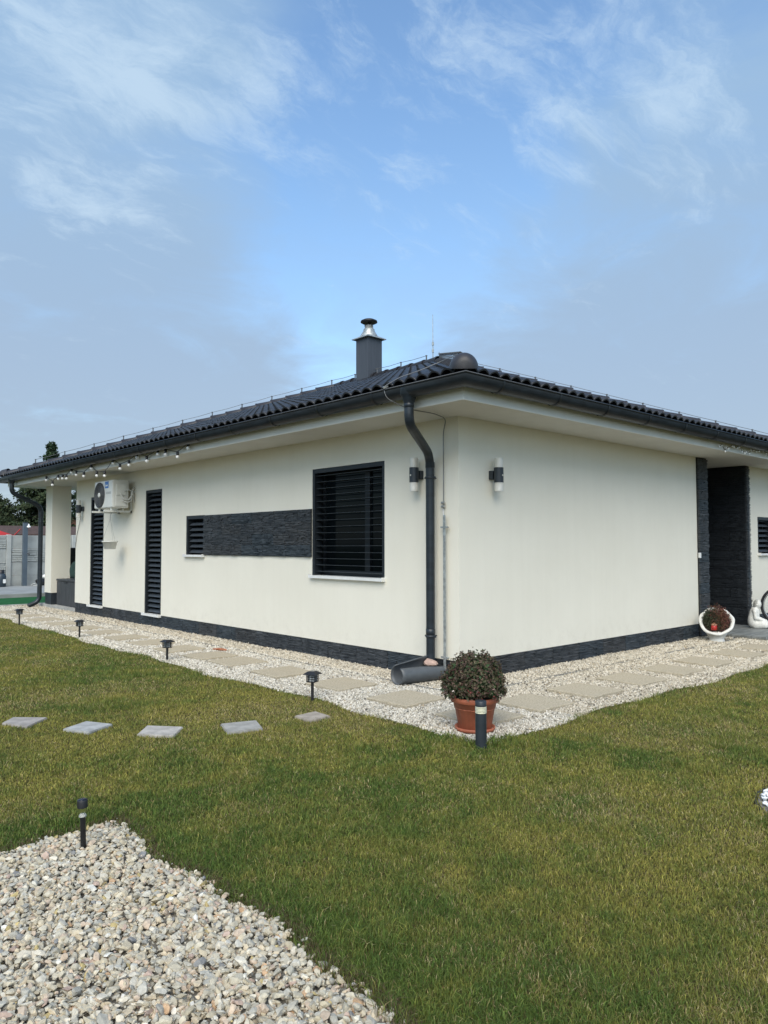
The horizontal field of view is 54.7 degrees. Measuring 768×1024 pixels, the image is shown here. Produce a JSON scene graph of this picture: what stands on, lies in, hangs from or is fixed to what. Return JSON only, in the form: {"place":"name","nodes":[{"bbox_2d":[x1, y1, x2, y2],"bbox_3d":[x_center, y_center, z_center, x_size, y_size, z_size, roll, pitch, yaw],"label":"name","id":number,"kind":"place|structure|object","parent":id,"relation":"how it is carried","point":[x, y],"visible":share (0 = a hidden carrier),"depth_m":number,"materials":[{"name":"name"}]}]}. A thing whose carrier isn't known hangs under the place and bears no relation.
{"place":"outdoors","nodes":[
{"label":"outdoors","id":0,"kind":"place"},
{"bbox_2d":[0,570,5,586],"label":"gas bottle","id":1,"kind":"object","parent":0,"point":[2,579],"visible":0.98,"depth_m":23.14,"materials":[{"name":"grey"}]},
{"bbox_2d":[70,561,74,578],"bbox_3d":[-6.799,1.293,16.507,0.365,0.408,0.334,5,-8,37],"label":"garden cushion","id":2,"kind":"object","parent":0,"point":[72,570],"visible":0.23,"depth_m":16.38,"materials":[{"name":"green fabric"}]},
{"bbox_2d":[0,617,767,1023],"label":"lawn","id":3,"kind":"structure","parent":0,"point":[310,865],"depth_m":3.73,"materials":[{"name":"green plant"}]},
{"bbox_2d":[15,609,23,624],"bbox_3d":[-6.519,1.912,13.267,0.132,0.362,0.132,-2,-3,36],"label":"solar lantern","id":4,"kind":"object","parent":3,"relation":"on","point":[19,611],"visible":0.92,"depth_m":13.26,"materials":[{"name":"black"}]},
{"bbox_2d":[2,717,46,728],"bbox_3d":[-2.913,1.700,5.940,0.289,0.046,0.315,0,-3,2],"label":"stepping stone","id":5,"kind":"object","parent":3,"relation":"on","point":[21,721],"visible":0.73,"depth_m":5.94,"materials":[{"name":"grey stone"}]},
{"bbox_2d":[74,619,85,637],"bbox_3d":[-4.654,1.827,11.345,0.132,0.359,0.132,2,-3,-42],"label":"solar lantern","id":6,"kind":"object","parent":3,"relation":"on","point":[79,623],"visible":0.86,"depth_m":11.33,"materials":[{"name":"black"}]},
{"bbox_2d":[63,721,111,734],"bbox_3d":[-2.308,1.692,5.783,0.272,0.049,0.310,-1,-3,17],"label":"stepping stone","id":7,"kind":"object","parent":3,"relation":"on","point":[85,727],"visible":0.74,"depth_m":5.74,"materials":[{"name":"grey stone"}]},
{"bbox_2d":[137,725,182,737],"bbox_3d":[-1.706,1.686,5.656,0.328,0.048,0.275,0,-3,6],"label":"stepping stone","id":8,"kind":"object","parent":3,"relation":"on","point":[161,731],"visible":0.69,"depth_m":5.62,"materials":[{"name":"grey stone"}]},
{"bbox_2d":[0,820,404,1023],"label":"gravel bed","id":9,"kind":"object","parent":3,"relation":"on","point":[155,945],"depth_m":2.49,"materials":[{"name":"grey gravel"}]},
{"bbox_2d":[77,798,87,848],"bbox_3d":[-1.397,1.493,3.444,0.047,0.324,0.047,-2,1,-42],"label":"solar stake light","id":10,"kind":"object","parent":9,"relation":"on","point":[82,804],"visible":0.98,"depth_m":3.43,"materials":[{"name":"black plastic"}]},
{"bbox_2d":[220,720,262,734],"bbox_3d":[-1.104,1.692,5.791,0.291,0.048,0.324,1,-3,-22],"label":"stepping stone","id":11,"kind":"object","parent":3,"relation":"on","point":[241,727],"visible":0.69,"depth_m":5.77,"materials":[{"name":"grey stone"}]},
{"bbox_2d":[295,711,329,722],"bbox_3d":[-0.590,1.707,6.135,0.251,0.045,0.256,3,-4,-42],"label":"stepping stone","id":12,"kind":"object","parent":3,"relation":"on","point":[310,717],"visible":0.73,"depth_m":6.11,"materials":[{"name":"grey stone"}]},
{"bbox_2d":[303,670,321,700],"bbox_3d":[-0.656,1.630,6.798,0.132,0.345,0.132,-1,-3,24],"label":"solar lantern","id":13,"kind":"object","parent":3,"relation":"on","point":[311,677],"visible":0.92,"depth_m":6.78,"materials":[{"name":"black"}]},
{"bbox_2d":[475,699,486,749],"bbox_3d":[0.682,1.515,5.223,0.081,0.374,0.081,2,-3,-42],"label":"bollard light","id":14,"kind":"object","parent":3,"relation":"on","point":[480,723],"visible":0.98,"depth_m":5.19,"materials":[{"name":"metal"}]},
{"bbox_2d":[753,786,767,814],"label":"bed edging","id":15,"kind":"object","parent":3,"relation":"on","point":[761,790],"visible":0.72,"depth_m":4.20,"materials":[{"name":"grey stone"}]},
{"bbox_2d":[758,791,767,812],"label":"pebble circle","id":16,"kind":"object","parent":3,"relation":"on","point":[763,805],"visible":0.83,"depth_m":4.11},
{"bbox_2d":[761,788,767,806],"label":"white pebbles","id":17,"kind":"object","parent":16,"relation":"on","point":[763,796],"visible":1,"depth_m":4.14,"materials":[{"name":"white stone"}]},
{"bbox_2d":[0,610,767,740],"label":"gravel walk","id":18,"kind":"structure","parent":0,"point":[404,699],"depth_m":7.75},
{"bbox_2d":[212,648,226,650],"bbox_3d":[-2.191,1.840,9.937,0.240,0.039,0.099,-2,-3,30],"label":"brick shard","id":19,"kind":"object","parent":18,"relation":"on","point":[221,649],"visible":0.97,"depth_m":9.90,"materials":[{"name":"orange brick"}]},
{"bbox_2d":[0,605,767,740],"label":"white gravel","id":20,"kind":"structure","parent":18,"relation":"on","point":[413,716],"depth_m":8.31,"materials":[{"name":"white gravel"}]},
{"bbox_2d":[391,655,447,684],"bbox_3d":[0.368,1.628,7.668,0.586,0.258,0.217,2,-3,-36],"label":"drain pipe","id":21,"kind":"object","parent":20,"relation":"on","point":[416,670],"visible":0.95,"depth_m":7.61,"materials":[{"name":"grey plastic"}]},
{"bbox_2d":[423,658,437,665],"bbox_3d":[0.486,1.567,7.742,0.168,0.064,0.124,5,14,23],"label":"pink stone","id":22,"kind":"object","parent":21,"relation":"on","point":[429,662],"visible":1,"depth_m":7.70,"materials":[{"name":"pink stone"}]},
{"bbox_2d":[438,647,508,733],"bbox_3d":[0.700,1.351,5.699,0.562,0.635,0.551,2,-3,-42],"label":"potted chrysanthemum","id":23,"kind":"object","parent":18,"relation":"on","point":[470,680],"visible":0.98,"depth_m":5.57,"materials":[{"name":"plant"}]},
{"bbox_2d":[699,603,734,641],"bbox_3d":[4.904,1.625,10.927,0.402,0.592,0.463,2,-3,-42],"label":"plaster urn","id":24,"kind":"object","parent":18,"relation":"on","point":[723,619],"visible":1,"depth_m":10.86,"materials":[{"name":"ceramic"}]},
{"bbox_2d":[711,623,716,629],"bbox_3d":[4.818,1.668,10.833,0.088,0.108,0.087,2,-3,-42],"label":"grave lantern","id":25,"kind":"object","parent":24,"relation":"in","point":[714,627],"visible":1,"depth_m":10.80,"materials":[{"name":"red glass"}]},
{"bbox_2d":[0,0,767,514],"label":"sky","id":26,"kind":"structure","parent":0,"point":[205,205],"materials":[{"name":"blue"}]},
{"bbox_2d":[726,624,767,640],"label":"entrance terrace","id":27,"kind":"structure","parent":0,"point":[744,631],"depth_m":11.50,"materials":[{"name":"concrete"}]},
{"bbox_2d":[748,600,767,628],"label":"garden statue","id":28,"kind":"object","parent":27,"relation":"on","point":[755,620],"visible":1,"depth_m":12.09,"materials":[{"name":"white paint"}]},
{"bbox_2d":[760,591,767,619],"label":"bicycle","id":29,"kind":"object","parent":27,"relation":"on","point":[762,608],"visible":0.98,"depth_m":12.49,"materials":[{"name":"black rubber"}]},
{"label":"ground","id":30,"kind":"structure","parent":0,"visible":0},
{"bbox_2d":[0,493,17,525],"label":"pine tree","id":31,"kind":"object","parent":30,"relation":"on","point":[4,510],"visible":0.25,"depth_m":39.06,"materials":[{"name":"green plant"}]},
{"bbox_2d":[0,529,20,575],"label":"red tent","id":32,"kind":"object","parent":30,"relation":"on","point":[3,533],"visible":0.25,"depth_m":27.77,"materials":[{"name":"fabric"}]},
{"bbox_2d":[0,603,38,606],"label":"turf kerb","id":33,"kind":"structure","parent":30,"relation":"on","point":[15,604],"depth_m":17.38,"materials":[{"name":"concrete"}]},
{"bbox_2d":[0,585,44,597],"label":"patio slab","id":34,"kind":"structure","parent":30,"relation":"on","point":[18,591],"depth_m":20.89,"materials":[{"name":"concrete"}]},
{"bbox_2d":[21,522,30,585],"bbox_3d":[-11.497,1.351,23.859,0.220,2.040,0.195,2,-3,-42],"label":"garden post","id":35,"kind":"object","parent":34,"relation":"on","point":[26,525],"visible":1,"depth_m":23.81,"materials":[{"name":"grey metal"}]},
{"bbox_2d":[0,596,44,604],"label":"turf carpet","id":36,"kind":"object","parent":30,"relation":"on","point":[11,601],"depth_m":18.85,"materials":[{"name":"green carpet"}]},
{"bbox_2d":[0,534,75,585],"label":"concrete fence","id":37,"kind":"object","parent":30,"relation":"on","point":[10,555],"visible":0.12,"depth_m":24.02,"materials":[{"name":"grey concrete"}]},
{"bbox_2d":[0,525,75,575],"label":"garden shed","id":38,"kind":"structure","parent":30,"relation":"on","point":[13,530],"depth_m":35.41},
{"bbox_2d":[6,488,72,525],"bbox_3d":[-18.401,0.747,39.513,4.811,5.470,4.562,0,-3,10],"label":"pine tree","id":39,"kind":"object","parent":30,"relation":"on","point":[37,496],"visible":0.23,"depth_m":39.15,"materials":[{"name":"green plant"}]},
{"bbox_2d":[24,441,75,526],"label":"spruce tree","id":40,"kind":"object","parent":30,"relation":"on","point":[51,448],"visible":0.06,"depth_m":41.49,"materials":[{"name":"green plant"}]},
{"bbox_2d":[71,490,76,517],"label":"spruce tree","id":41,"kind":"object","parent":30,"relation":"on","point":[73,496],"visible":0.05,"depth_m":43.69,"materials":[{"name":"green plant"}]},
{"bbox_2d":[160,639,174,659],"bbox_3d":[-2.655,1.734,9.088,0.132,0.342,0.132,-2,-3,39],"label":"solar lantern","id":42,"kind":"object","parent":30,"relation":"on","point":[166,643],"visible":0.94,"depth_m":9.07,"materials":[{"name":"black"}]},
{"bbox_2d":[0,318,767,675],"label":"house","id":43,"kind":"structure","parent":30,"relation":"on","point":[306,522],"depth_m":9.62,"materials":[{"name":"paint"}]},
{"bbox_2d":[56,578,75,607],"bbox_3d":[-6.782,1.789,16.546,0.636,0.585,1.187,2,-3,-42],"label":"storage box","id":44,"kind":"object","parent":43,"relation":"on","point":[65,591],"visible":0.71,"depth_m":16.35,"materials":[{"name":"grey plastic"}]},
{"bbox_2d":[70,548,75,577],"bbox_3d":[-7.253,1.488,17.577,0.560,1.281,0.500,2,-3,-42],"label":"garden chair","id":45,"kind":"object","parent":43,"relation":"on","point":[72,554],"visible":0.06,"depth_m":17.72,"materials":[{"name":"black plastic"}]},
{"bbox_2d":[75,500,83,546],"bbox_3d":[-6.429,0.248,15.508,0.162,0.983,0.456,2,-3,-42],"label":"wall lamp","id":46,"kind":"object","parent":43,"relation":"attached to","point":[79,508],"visible":1,"depth_m":15.34,"materials":[{"name":"metal"}]},
{"bbox_2d":[86,497,103,607],"bbox_3d":[-5.654,0.783,14.957,0.388,2.278,0.770,2,-3,-42],"label":"window","id":47,"kind":"structure","parent":43,"relation":"in","point":[97,519],"depth_m":15.08,"materials":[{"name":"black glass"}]},
{"bbox_2d":[92,480,134,513],"bbox_3d":[-5.001,-0.278,13.704,0.529,0.582,0.909,2,-3,-42],"label":"air conditioner","id":48,"kind":"object","parent":43,"relation":"attached to","point":[110,495],"visible":1,"depth_m":13.48,"materials":[{"name":"grey"}]},
{"bbox_2d":[102,514,117,548],"bbox_3d":[-5.036,0.349,13.650,0.290,0.667,0.290,2,-3,-42],"label":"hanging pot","id":49,"kind":"object","parent":48,"relation":"hanging from","point":[109,544],"visible":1,"depth_m":13.54,"materials":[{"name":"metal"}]},
{"bbox_2d":[45,444,189,485],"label":"string lights","id":50,"kind":"object","parent":43,"relation":"hanging from","point":[113,463],"visible":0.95,"depth_m":12.88,"materials":[{"name":"white plastic"}]},
{"bbox_2d":[141,489,161,617],"bbox_3d":[-3.941,0.699,13.080,0.388,2.278,0.745,2,-3,-42],"label":"window","id":51,"kind":"structure","parent":43,"relation":"in","point":[153,538],"depth_m":13.19,"materials":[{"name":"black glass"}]},
{"bbox_2d":[182,515,204,556],"bbox_3d":[-2.923,0.375,11.978,0.388,0.730,0.715,2,-3,-42],"label":"window","id":52,"kind":"structure","parent":43,"relation":"in","point":[194,524],"depth_m":12.08,"materials":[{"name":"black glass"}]},
{"bbox_2d":[308,461,384,581],"bbox_3d":[-0.360,0.113,9.177,0.388,1.466,1.487,2,-3,-42],"label":"window","id":53,"kind":"structure","parent":43,"relation":"in","point":[348,532],"depth_m":9.27,"materials":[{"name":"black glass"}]},
{"bbox_2d":[409,457,423,491],"bbox_3d":[0.345,-0.408,8.104,0.162,0.364,0.104,2,-3,-42],"label":"wall lamp","id":54,"kind":"object","parent":43,"relation":"attached to","point":[416,475],"visible":1,"depth_m":8.05,"materials":[{"name":"metal"}]},
{"bbox_2d":[489,457,503,491],"bbox_3d":[1.225,-0.404,8.045,0.104,0.364,0.162,2,-3,-42],"label":"wall lamp","id":55,"kind":"object","parent":43,"relation":"attached to","point":[496,475],"visible":1,"depth_m":7.99,"materials":[{"name":"metal"}]},
{"bbox_2d":[719,445,766,456],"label":"fairy lights","id":56,"kind":"object","parent":43,"relation":"attached to","point":[742,451],"visible":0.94,"depth_m":10.92,"materials":[{"name":"white plastic"}]},
{"bbox_2d":[757,517,767,555],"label":"window","id":57,"kind":"structure","parent":43,"relation":"in","point":[762,528],"depth_m":13.30,"materials":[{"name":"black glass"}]}
]}

